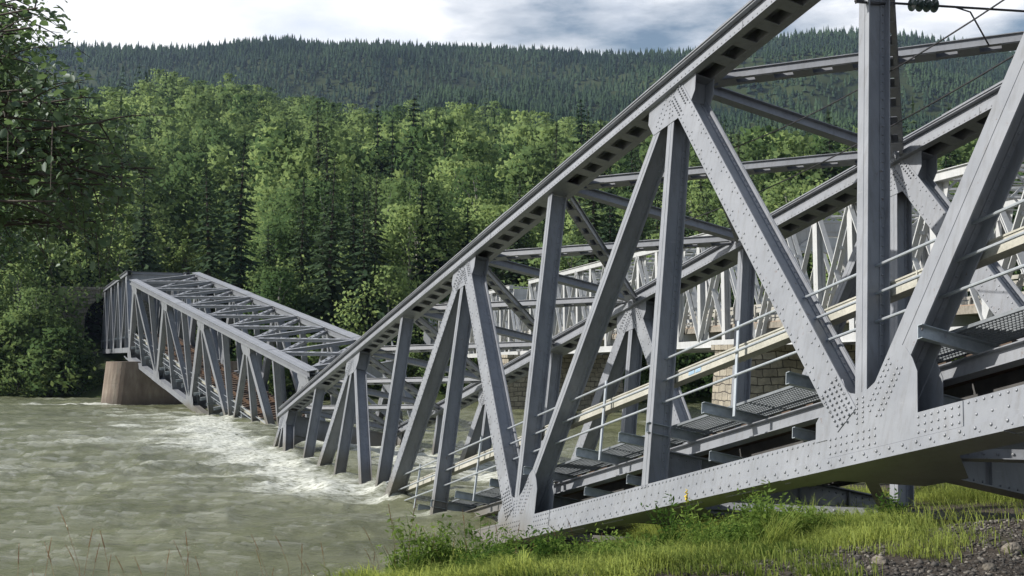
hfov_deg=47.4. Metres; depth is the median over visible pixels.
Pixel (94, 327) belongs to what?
spruce tree
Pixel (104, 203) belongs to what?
spruce tree
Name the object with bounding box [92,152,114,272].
spruce tree
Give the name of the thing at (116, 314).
approach truss span
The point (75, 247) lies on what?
spruce tree
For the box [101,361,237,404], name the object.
concrete pier
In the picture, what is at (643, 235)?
spruce tree
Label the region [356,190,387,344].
spruce tree
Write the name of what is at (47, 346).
riverside bush
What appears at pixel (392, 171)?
spruce tree
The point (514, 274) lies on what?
spruce tree
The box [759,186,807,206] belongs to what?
birch tree
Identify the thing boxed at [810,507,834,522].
weed plant
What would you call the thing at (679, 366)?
riverside bush
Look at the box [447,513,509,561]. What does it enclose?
weed plant
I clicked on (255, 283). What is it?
birch tree
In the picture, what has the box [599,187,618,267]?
spruce tree
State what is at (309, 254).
spruce tree
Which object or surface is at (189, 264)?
young birch tree
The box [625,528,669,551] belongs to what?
weed plant
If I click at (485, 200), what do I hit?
birch tree
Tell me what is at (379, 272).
birch tree
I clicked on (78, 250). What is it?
birch tree
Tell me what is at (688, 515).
weed plant
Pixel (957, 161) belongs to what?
spruce tree
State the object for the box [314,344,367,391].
riverside bush
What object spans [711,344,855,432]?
stone pier
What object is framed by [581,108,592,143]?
spruce tree
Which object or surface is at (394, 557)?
weed plant
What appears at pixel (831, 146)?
spruce tree
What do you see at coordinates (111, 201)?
spruce tree
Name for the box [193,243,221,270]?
young birch tree
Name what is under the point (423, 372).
riverside bush
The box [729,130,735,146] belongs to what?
spruce tree
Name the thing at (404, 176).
spruce tree
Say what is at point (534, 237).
birch tree
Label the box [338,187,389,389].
spruce tree
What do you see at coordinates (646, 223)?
birch tree
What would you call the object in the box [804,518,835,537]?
grass tuft
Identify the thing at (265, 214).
birch tree
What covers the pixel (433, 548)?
weed plant
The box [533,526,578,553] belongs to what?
weed plant
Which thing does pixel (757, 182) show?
birch tree
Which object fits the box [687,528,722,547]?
weed plant
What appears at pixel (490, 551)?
weed plant
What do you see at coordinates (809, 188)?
birch tree
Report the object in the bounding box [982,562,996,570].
boulder
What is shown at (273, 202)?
birch tree
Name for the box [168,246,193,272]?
young birch tree
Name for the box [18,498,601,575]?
dry grass
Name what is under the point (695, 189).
birch tree
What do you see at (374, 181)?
spruce tree
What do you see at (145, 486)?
water
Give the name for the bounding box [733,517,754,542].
weed plant
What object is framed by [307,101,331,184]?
spruce tree
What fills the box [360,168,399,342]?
spruce tree
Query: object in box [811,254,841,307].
birch tree
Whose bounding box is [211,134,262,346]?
spruce tree
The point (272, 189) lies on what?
birch tree
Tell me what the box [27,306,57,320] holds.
riverside bush
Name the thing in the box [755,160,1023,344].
road bridge span
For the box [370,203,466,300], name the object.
birch tree
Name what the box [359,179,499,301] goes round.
birch tree
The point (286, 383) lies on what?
riverside bush
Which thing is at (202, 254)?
young birch tree
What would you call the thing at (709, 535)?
weed plant
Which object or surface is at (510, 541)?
weed plant
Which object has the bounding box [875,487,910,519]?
weed plant
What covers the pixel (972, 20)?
overhead wire
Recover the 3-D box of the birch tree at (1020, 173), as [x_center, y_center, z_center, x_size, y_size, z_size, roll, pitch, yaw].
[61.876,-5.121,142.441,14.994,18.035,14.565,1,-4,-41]
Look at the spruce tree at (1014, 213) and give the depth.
116.11 m
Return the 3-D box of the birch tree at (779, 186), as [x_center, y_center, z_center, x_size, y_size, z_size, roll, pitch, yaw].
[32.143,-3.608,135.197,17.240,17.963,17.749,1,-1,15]
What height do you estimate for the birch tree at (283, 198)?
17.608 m
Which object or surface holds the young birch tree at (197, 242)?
on the ground at (502, 68)
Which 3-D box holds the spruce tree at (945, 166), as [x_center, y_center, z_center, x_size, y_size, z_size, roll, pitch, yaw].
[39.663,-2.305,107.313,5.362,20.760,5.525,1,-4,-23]
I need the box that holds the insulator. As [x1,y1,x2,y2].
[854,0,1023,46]
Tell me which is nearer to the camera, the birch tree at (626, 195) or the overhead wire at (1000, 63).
the overhead wire at (1000, 63)
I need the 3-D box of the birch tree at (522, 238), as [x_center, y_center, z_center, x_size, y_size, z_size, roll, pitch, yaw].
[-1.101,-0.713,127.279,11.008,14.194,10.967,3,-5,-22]
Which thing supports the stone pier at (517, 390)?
on the ground at (502, 68)
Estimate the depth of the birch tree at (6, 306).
123.45 m
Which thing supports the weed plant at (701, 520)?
on the ground at (502, 68)
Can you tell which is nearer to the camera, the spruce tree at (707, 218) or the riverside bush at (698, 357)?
the riverside bush at (698, 357)
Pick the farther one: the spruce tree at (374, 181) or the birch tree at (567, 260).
the spruce tree at (374, 181)
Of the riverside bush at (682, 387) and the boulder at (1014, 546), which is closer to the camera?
the boulder at (1014, 546)
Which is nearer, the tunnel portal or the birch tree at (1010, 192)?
the birch tree at (1010, 192)
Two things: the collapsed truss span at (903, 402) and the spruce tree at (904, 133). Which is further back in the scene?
the spruce tree at (904, 133)
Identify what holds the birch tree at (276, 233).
on the ground at (502, 68)
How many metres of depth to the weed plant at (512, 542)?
13.94 m
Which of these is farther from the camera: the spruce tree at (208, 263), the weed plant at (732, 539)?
the spruce tree at (208, 263)
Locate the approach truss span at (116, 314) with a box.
[101,271,191,353]
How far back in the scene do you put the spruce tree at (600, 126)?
179.42 m
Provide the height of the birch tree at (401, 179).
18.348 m
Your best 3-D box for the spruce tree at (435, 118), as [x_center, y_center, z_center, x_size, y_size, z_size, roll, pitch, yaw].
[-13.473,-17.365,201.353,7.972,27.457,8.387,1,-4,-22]
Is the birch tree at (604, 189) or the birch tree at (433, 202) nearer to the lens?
the birch tree at (433, 202)
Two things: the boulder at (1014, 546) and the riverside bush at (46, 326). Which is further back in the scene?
the riverside bush at (46, 326)
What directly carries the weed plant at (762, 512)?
on the ground at (502, 68)
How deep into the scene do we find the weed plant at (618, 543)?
11.60 m
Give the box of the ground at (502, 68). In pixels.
[0,34,1023,575]
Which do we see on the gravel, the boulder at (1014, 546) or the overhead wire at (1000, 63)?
the boulder at (1014, 546)
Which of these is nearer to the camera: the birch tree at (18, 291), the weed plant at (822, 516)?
the weed plant at (822, 516)
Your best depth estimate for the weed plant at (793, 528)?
11.93 m
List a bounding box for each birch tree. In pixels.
[0,209,41,312]
[0,217,45,262]
[0,239,112,327]
[0,252,91,320]
[0,263,50,319]
[0,273,68,319]
[0,288,18,317]
[1,288,83,365]
[2,226,36,262]
[18,195,87,241]
[36,212,139,311]
[46,194,98,219]
[58,204,169,313]
[70,254,121,322]
[92,171,191,272]
[127,230,179,272]
[156,250,176,272]
[158,233,178,270]
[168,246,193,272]
[172,244,203,272]
[173,239,200,271]
[178,232,199,249]
[179,220,198,262]
[193,234,204,256]
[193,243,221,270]
[193,252,206,269]
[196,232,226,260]
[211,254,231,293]
[221,265,314,347]
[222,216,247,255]
[224,228,311,306]
[233,178,366,284]
[234,233,300,299]
[238,185,286,256]
[241,274,303,343]
[243,270,290,329]
[243,270,314,366]
[244,187,343,277]
[245,192,317,257]
[250,195,355,276]
[250,234,289,301]
[252,185,308,229]
[257,258,335,325]
[301,242,415,323]
[304,216,370,314]
[321,265,441,359]
[330,184,377,245]
[333,180,433,279]
[337,287,397,343]
[349,177,434,305]
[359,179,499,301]
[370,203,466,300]
[383,198,458,283]
[388,217,429,299]
[395,230,459,300]
[398,274,449,344]
[403,182,468,250]
[411,162,516,214]
[412,159,489,218]
[424,217,510,289]
[434,165,537,230]
[439,205,475,219]
[450,197,502,276]
[453,202,540,288]
[460,217,536,283]
[471,204,566,289]
[478,189,522,210]
[481,182,542,225]
[501,220,544,274]
[504,233,588,319]
[512,258,569,286]
[529,205,616,275]
[563,218,575,244]
[565,172,613,226]
[565,195,608,231]
[598,204,660,240]
[604,188,629,224]
[605,191,659,238]
[632,233,659,264]
[642,285,754,392]
[649,186,707,256]
[651,191,723,256]
[659,182,715,234]
[686,179,722,216]
[689,211,727,234]
[693,190,721,233]
[712,270,764,354]
[714,209,768,306]
[750,174,764,197]
[758,190,783,211]
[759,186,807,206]
[762,178,821,212]
[763,253,826,306]
[774,178,843,300]
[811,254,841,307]
[941,169,958,200]
[958,183,1023,293]
[1013,172,1023,193]
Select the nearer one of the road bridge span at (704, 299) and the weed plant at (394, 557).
the weed plant at (394, 557)
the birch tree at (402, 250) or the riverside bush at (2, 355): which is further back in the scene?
the birch tree at (402, 250)
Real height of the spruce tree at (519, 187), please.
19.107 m
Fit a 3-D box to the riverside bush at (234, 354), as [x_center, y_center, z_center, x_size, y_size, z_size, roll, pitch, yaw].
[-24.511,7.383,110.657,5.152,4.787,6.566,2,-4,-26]
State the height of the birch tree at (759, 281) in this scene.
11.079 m
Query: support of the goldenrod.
on the ground at (502, 68)
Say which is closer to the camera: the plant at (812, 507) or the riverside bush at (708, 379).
the plant at (812, 507)
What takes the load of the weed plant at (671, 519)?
on the ground at (502, 68)
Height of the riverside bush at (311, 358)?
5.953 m
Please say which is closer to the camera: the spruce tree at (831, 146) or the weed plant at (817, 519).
the weed plant at (817, 519)
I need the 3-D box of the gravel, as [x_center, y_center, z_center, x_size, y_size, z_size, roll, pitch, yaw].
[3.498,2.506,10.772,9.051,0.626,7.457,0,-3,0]
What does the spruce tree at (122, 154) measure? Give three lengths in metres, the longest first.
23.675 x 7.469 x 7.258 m
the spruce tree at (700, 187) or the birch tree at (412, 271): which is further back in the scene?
the spruce tree at (700, 187)
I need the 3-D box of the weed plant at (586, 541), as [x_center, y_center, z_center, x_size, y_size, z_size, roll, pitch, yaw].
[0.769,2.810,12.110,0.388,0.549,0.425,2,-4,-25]
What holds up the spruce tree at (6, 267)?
on the ground at (502, 68)
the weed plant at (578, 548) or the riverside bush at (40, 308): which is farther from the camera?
the riverside bush at (40, 308)
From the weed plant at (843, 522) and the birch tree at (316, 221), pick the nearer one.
the weed plant at (843, 522)
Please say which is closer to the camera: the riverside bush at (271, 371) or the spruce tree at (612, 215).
the riverside bush at (271, 371)
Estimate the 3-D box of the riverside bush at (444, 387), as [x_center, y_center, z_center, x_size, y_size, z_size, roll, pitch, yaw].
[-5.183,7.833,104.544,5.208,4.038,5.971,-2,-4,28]
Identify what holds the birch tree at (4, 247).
on the ground at (502, 68)
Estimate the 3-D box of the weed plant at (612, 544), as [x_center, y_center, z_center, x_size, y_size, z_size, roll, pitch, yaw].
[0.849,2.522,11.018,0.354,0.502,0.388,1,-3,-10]
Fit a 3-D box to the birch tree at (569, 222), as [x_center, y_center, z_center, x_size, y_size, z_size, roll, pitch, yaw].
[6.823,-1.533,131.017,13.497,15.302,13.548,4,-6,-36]
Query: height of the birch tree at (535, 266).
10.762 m
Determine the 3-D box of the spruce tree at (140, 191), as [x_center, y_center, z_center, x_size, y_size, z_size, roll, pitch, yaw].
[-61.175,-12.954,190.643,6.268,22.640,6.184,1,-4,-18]
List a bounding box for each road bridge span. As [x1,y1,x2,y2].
[423,285,602,358]
[519,228,855,355]
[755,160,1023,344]
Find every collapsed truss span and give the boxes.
[124,272,413,425]
[273,0,1023,549]
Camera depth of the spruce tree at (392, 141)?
184.22 m
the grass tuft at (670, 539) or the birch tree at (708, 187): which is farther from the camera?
the birch tree at (708, 187)
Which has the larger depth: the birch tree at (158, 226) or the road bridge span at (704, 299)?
the birch tree at (158, 226)
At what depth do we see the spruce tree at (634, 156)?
170.82 m
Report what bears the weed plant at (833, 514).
on the ground at (502, 68)
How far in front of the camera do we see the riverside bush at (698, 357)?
97.48 m
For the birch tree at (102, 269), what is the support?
on the ground at (502, 68)
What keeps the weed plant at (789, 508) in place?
on the ground at (502, 68)
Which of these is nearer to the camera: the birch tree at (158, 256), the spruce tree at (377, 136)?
the birch tree at (158, 256)
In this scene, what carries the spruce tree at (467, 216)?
on the ground at (502, 68)
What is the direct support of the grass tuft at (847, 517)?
on the ground at (502, 68)
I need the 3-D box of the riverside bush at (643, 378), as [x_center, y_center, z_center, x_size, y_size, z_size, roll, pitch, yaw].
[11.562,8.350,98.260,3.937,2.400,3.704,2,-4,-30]
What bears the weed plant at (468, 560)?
on the ground at (502, 68)
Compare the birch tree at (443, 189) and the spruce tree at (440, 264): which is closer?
the spruce tree at (440, 264)
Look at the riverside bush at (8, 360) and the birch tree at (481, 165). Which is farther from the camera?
the birch tree at (481, 165)
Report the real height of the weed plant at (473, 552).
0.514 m
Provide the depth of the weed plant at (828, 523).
12.03 m
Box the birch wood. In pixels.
[1,68,1023,254]
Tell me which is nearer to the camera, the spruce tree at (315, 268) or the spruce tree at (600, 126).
the spruce tree at (315, 268)
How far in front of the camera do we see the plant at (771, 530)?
11.07 m
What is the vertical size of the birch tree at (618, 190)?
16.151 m
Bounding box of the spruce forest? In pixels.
[2,26,1015,146]
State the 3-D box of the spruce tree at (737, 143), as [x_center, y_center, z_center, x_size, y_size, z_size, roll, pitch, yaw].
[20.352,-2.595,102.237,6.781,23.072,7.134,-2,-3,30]
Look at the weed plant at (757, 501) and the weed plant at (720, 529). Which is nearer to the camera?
the weed plant at (720, 529)
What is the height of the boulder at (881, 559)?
0.096 m
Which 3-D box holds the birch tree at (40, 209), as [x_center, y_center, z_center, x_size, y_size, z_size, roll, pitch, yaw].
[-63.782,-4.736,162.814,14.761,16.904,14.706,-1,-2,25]
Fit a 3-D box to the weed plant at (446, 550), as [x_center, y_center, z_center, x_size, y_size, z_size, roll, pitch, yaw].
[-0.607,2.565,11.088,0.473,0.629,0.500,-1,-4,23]
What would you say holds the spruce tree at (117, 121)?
on the ground at (502, 68)
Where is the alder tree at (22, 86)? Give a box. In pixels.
[0,0,185,306]
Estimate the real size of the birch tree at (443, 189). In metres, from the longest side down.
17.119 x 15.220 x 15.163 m
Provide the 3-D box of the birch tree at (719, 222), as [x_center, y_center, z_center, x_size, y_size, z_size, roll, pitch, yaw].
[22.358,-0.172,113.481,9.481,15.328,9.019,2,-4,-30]
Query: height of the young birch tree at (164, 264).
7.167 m
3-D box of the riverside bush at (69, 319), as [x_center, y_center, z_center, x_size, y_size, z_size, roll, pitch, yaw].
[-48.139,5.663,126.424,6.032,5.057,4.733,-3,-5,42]
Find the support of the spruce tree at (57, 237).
on the ground at (502, 68)
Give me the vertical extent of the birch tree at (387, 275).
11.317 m
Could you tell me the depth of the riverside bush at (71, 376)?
110.71 m
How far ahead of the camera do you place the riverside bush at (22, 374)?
110.70 m
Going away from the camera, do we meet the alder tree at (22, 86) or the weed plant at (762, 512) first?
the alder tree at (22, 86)
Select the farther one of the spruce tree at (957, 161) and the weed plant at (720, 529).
the spruce tree at (957, 161)
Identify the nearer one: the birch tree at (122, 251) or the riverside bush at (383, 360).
the riverside bush at (383, 360)
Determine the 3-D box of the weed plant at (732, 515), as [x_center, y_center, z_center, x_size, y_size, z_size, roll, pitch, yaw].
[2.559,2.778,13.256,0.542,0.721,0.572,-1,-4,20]
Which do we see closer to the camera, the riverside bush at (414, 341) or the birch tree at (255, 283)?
the riverside bush at (414, 341)
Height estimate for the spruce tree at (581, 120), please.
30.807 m
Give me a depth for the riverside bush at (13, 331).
113.30 m
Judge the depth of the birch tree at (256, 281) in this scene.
114.19 m
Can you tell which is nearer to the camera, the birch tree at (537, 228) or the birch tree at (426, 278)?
the birch tree at (426, 278)
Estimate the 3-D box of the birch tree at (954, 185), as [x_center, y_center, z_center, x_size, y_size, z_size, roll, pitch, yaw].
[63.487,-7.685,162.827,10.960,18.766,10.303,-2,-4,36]
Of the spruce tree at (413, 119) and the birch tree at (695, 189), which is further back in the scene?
the spruce tree at (413, 119)
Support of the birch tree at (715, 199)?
on the ground at (502, 68)
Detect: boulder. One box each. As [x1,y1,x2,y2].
[872,555,887,564]
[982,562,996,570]
[1001,542,1022,553]
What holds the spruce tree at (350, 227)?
on the ground at (502, 68)
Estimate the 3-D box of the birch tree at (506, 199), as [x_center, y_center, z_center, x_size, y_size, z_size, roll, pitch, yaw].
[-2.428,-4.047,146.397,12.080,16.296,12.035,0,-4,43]
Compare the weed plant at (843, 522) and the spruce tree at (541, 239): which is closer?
the weed plant at (843, 522)
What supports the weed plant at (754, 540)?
on the ground at (502, 68)
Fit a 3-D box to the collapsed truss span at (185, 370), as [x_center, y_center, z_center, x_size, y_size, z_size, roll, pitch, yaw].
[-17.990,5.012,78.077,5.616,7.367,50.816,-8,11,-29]
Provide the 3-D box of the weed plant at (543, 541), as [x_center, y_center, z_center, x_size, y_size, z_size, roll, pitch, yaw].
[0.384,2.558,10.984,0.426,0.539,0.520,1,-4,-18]
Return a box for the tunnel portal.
[49,286,192,344]
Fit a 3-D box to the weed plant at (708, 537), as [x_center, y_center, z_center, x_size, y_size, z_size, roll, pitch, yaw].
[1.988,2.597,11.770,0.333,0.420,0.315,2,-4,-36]
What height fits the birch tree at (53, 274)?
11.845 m
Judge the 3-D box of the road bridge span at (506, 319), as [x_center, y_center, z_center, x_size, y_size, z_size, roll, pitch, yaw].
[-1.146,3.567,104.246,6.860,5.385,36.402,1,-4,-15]
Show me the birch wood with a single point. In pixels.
(279, 155)
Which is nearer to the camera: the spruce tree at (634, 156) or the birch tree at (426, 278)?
the birch tree at (426, 278)
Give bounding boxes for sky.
[2,0,1023,55]
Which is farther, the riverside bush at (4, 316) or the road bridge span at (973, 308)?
the riverside bush at (4, 316)
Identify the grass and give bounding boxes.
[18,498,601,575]
[310,483,1023,575]
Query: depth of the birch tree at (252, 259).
131.77 m
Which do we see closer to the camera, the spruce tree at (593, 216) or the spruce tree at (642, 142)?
the spruce tree at (593, 216)
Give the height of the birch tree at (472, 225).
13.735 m
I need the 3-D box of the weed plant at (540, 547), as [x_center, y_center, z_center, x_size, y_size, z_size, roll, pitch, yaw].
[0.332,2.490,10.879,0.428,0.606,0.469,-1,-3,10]
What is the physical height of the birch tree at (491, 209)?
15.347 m
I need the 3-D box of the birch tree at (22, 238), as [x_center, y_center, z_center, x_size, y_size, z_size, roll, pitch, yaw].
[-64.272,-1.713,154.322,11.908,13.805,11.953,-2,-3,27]
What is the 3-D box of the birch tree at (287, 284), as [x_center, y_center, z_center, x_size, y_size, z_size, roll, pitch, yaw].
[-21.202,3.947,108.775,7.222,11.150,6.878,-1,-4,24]
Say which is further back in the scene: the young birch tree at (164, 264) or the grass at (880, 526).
the young birch tree at (164, 264)
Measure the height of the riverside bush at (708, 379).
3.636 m
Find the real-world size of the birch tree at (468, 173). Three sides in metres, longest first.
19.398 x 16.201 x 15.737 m
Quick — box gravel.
[524,518,1023,575]
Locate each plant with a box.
[375,543,424,571]
[383,509,448,567]
[413,514,459,569]
[425,523,478,566]
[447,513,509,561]
[452,551,481,567]
[462,539,502,560]
[470,541,514,564]
[476,546,505,560]
[478,525,521,558]
[486,527,531,554]
[517,529,553,556]
[525,525,566,558]
[530,528,572,557]
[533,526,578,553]
[557,535,590,559]
[574,529,602,559]
[585,526,619,557]
[593,523,633,555]
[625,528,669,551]
[640,493,709,546]
[664,521,705,547]
[672,499,729,545]
[685,514,729,548]
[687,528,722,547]
[689,512,717,528]
[689,527,723,548]
[706,519,743,538]
[707,519,753,542]
[713,518,753,538]
[715,504,753,537]
[715,530,751,545]
[717,495,755,526]
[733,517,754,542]
[734,495,784,541]
[737,480,801,523]
[738,490,794,525]
[742,500,810,545]
[746,491,792,540]
[746,507,784,540]
[748,532,763,547]
[760,496,809,524]
[780,499,829,535]
[782,520,802,535]
[787,493,839,531]
[794,506,825,532]
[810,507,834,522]
[813,513,832,531]
[821,510,843,522]
[838,518,854,526]
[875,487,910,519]
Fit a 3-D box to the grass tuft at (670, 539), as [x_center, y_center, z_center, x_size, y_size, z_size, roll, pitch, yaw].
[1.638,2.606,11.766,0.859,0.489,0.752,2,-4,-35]
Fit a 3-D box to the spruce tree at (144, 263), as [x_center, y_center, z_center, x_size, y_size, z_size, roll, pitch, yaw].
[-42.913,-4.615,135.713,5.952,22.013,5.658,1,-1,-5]
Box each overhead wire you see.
[685,55,1013,220]
[733,0,1003,147]
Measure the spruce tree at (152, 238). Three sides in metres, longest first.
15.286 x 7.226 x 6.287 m
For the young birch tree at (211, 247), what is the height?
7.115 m
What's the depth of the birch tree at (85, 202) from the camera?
166.78 m
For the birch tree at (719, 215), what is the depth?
128.23 m
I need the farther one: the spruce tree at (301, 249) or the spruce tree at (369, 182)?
the spruce tree at (369, 182)
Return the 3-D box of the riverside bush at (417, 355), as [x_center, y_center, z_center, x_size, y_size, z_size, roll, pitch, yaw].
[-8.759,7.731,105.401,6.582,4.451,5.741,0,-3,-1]
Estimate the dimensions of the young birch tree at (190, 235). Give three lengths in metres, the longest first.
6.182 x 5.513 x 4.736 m
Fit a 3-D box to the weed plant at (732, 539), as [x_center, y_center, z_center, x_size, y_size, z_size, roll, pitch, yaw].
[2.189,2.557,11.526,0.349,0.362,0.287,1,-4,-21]
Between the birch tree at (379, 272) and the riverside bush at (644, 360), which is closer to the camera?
the riverside bush at (644, 360)
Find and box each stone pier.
[501,355,623,409]
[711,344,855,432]
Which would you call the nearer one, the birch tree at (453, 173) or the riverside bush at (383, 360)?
the riverside bush at (383, 360)
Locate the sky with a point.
(629, 25)
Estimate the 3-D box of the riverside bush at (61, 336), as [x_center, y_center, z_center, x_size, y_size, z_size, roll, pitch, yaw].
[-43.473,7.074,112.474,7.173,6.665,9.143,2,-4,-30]
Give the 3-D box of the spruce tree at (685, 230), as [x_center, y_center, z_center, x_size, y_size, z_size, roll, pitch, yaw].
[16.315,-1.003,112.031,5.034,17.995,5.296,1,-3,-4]
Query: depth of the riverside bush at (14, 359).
111.83 m
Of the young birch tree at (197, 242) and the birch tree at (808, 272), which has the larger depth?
the young birch tree at (197, 242)
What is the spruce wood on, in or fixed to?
on the ground at (502, 68)
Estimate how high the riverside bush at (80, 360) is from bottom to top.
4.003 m
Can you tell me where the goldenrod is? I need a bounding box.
[681,489,694,538]
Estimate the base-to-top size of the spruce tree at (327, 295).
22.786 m
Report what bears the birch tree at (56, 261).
on the ground at (502, 68)
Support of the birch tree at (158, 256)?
on the ground at (502, 68)
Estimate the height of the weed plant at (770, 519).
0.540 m
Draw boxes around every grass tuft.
[646,522,698,548]
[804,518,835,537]
[828,504,866,526]
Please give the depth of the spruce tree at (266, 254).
126.55 m
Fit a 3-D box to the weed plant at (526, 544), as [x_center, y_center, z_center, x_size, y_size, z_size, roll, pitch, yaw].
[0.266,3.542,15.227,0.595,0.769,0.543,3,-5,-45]
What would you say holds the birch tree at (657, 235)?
on the ground at (502, 68)
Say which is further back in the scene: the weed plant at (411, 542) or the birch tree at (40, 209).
the birch tree at (40, 209)
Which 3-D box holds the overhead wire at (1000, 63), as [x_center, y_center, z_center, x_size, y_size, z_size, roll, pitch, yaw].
[4.526,-2.006,19.150,0.020,0.776,12.290,1,-3,-12]
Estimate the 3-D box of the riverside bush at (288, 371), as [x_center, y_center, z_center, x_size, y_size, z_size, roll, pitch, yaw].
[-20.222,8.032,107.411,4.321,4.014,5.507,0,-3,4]
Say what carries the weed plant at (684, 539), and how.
on the ground at (502, 68)
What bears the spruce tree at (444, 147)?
on the ground at (502, 68)
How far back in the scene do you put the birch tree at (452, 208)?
148.51 m
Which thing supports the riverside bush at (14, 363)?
on the ground at (502, 68)
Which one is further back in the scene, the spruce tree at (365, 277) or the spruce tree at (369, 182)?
the spruce tree at (369, 182)
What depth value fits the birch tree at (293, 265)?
119.61 m
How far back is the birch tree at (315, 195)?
133.20 m
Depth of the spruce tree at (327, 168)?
150.48 m
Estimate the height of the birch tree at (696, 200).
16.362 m
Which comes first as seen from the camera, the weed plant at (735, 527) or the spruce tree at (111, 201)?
the weed plant at (735, 527)
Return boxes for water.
[0,395,704,575]
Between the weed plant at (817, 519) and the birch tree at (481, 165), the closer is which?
the weed plant at (817, 519)
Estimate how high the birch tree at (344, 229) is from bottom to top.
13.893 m
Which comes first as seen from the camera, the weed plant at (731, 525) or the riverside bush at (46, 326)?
the weed plant at (731, 525)
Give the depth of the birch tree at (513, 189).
155.62 m
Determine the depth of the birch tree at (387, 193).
133.94 m
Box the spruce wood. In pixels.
[0,64,965,216]
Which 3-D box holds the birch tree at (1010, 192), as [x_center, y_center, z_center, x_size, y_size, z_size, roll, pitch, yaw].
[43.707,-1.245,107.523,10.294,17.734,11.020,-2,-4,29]
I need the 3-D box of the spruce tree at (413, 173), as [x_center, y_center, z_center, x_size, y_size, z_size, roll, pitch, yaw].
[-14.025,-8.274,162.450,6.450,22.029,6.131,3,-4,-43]
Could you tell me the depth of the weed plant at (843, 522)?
12.01 m
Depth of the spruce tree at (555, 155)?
179.69 m
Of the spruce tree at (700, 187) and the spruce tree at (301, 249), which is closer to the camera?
the spruce tree at (301, 249)
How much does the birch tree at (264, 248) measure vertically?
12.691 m
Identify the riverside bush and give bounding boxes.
[0,310,92,387]
[0,318,51,394]
[0,341,24,386]
[0,341,50,387]
[0,348,30,383]
[0,349,74,397]
[0,355,36,395]
[14,343,74,384]
[20,327,99,395]
[25,316,68,343]
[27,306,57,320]
[27,347,103,393]
[42,343,103,380]
[44,354,103,395]
[57,317,89,347]
[231,349,263,378]
[262,347,297,391]
[262,362,288,391]
[268,333,329,397]
[268,356,308,395]
[285,337,312,390]
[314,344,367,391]
[367,359,415,396]
[388,337,428,376]
[407,352,429,396]
[413,360,448,393]
[440,356,474,393]
[623,355,687,392]
[640,373,649,384]
[643,362,698,397]
[646,354,706,395]
[675,352,714,400]
[689,359,712,396]
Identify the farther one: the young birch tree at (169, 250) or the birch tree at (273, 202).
the young birch tree at (169, 250)
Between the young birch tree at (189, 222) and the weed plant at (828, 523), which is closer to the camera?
the weed plant at (828, 523)
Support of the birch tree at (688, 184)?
on the ground at (502, 68)
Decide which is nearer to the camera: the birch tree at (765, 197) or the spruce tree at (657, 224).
the spruce tree at (657, 224)
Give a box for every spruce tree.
[0,186,25,300]
[0,230,5,279]
[30,141,71,267]
[40,194,73,298]
[56,159,99,334]
[71,185,104,342]
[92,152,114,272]
[98,112,126,196]
[100,146,129,280]
[101,144,138,278]
[101,165,115,272]
[121,158,165,333]
[123,130,131,211]
[131,143,154,246]
[134,214,162,271]
[183,152,245,353]
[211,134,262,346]
[223,224,252,356]
[257,225,276,332]
[288,178,313,336]
[293,151,354,361]
[303,191,341,320]
[304,228,318,293]
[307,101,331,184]
[318,132,343,213]
[333,207,359,320]
[334,174,376,329]
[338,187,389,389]
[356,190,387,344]
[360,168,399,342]
[365,177,378,230]
[366,105,388,175]
[372,165,379,204]
[382,120,403,195]
[384,155,396,204]
[397,97,423,168]
[403,168,407,200]
[407,168,435,340]
[409,154,419,197]
[420,198,451,344]
[428,111,442,172]
[441,130,448,172]
[458,206,473,336]
[497,239,528,323]
[501,180,533,322]
[532,227,543,268]
[543,123,562,177]
[564,174,614,316]
[567,197,586,268]
[572,99,587,151]
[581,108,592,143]
[596,117,607,175]
[599,166,622,241]
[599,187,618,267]
[624,149,636,197]
[627,151,638,190]
[635,135,651,160]
[639,224,649,370]
[646,187,661,237]
[684,190,694,252]
[690,160,712,234]
[695,192,720,359]
[715,131,763,316]
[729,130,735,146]
[819,108,841,184]
[901,104,907,136]
[937,103,965,201]
[943,156,969,295]
[1012,179,1021,279]
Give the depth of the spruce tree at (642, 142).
210.90 m
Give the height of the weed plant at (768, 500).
0.767 m
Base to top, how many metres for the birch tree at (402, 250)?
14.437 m
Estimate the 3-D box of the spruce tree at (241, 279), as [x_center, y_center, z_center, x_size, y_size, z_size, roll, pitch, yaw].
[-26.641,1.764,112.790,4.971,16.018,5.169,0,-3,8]
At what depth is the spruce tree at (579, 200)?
120.78 m
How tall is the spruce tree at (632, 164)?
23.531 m
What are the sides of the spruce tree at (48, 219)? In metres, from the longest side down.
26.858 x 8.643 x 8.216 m
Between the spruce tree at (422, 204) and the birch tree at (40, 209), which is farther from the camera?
the birch tree at (40, 209)
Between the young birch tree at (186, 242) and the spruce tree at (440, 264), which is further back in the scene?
the young birch tree at (186, 242)
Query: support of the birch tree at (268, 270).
on the ground at (502, 68)
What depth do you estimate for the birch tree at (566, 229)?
144.81 m
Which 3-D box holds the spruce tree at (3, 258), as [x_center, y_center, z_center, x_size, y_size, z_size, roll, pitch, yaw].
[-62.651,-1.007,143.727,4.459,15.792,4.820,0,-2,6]

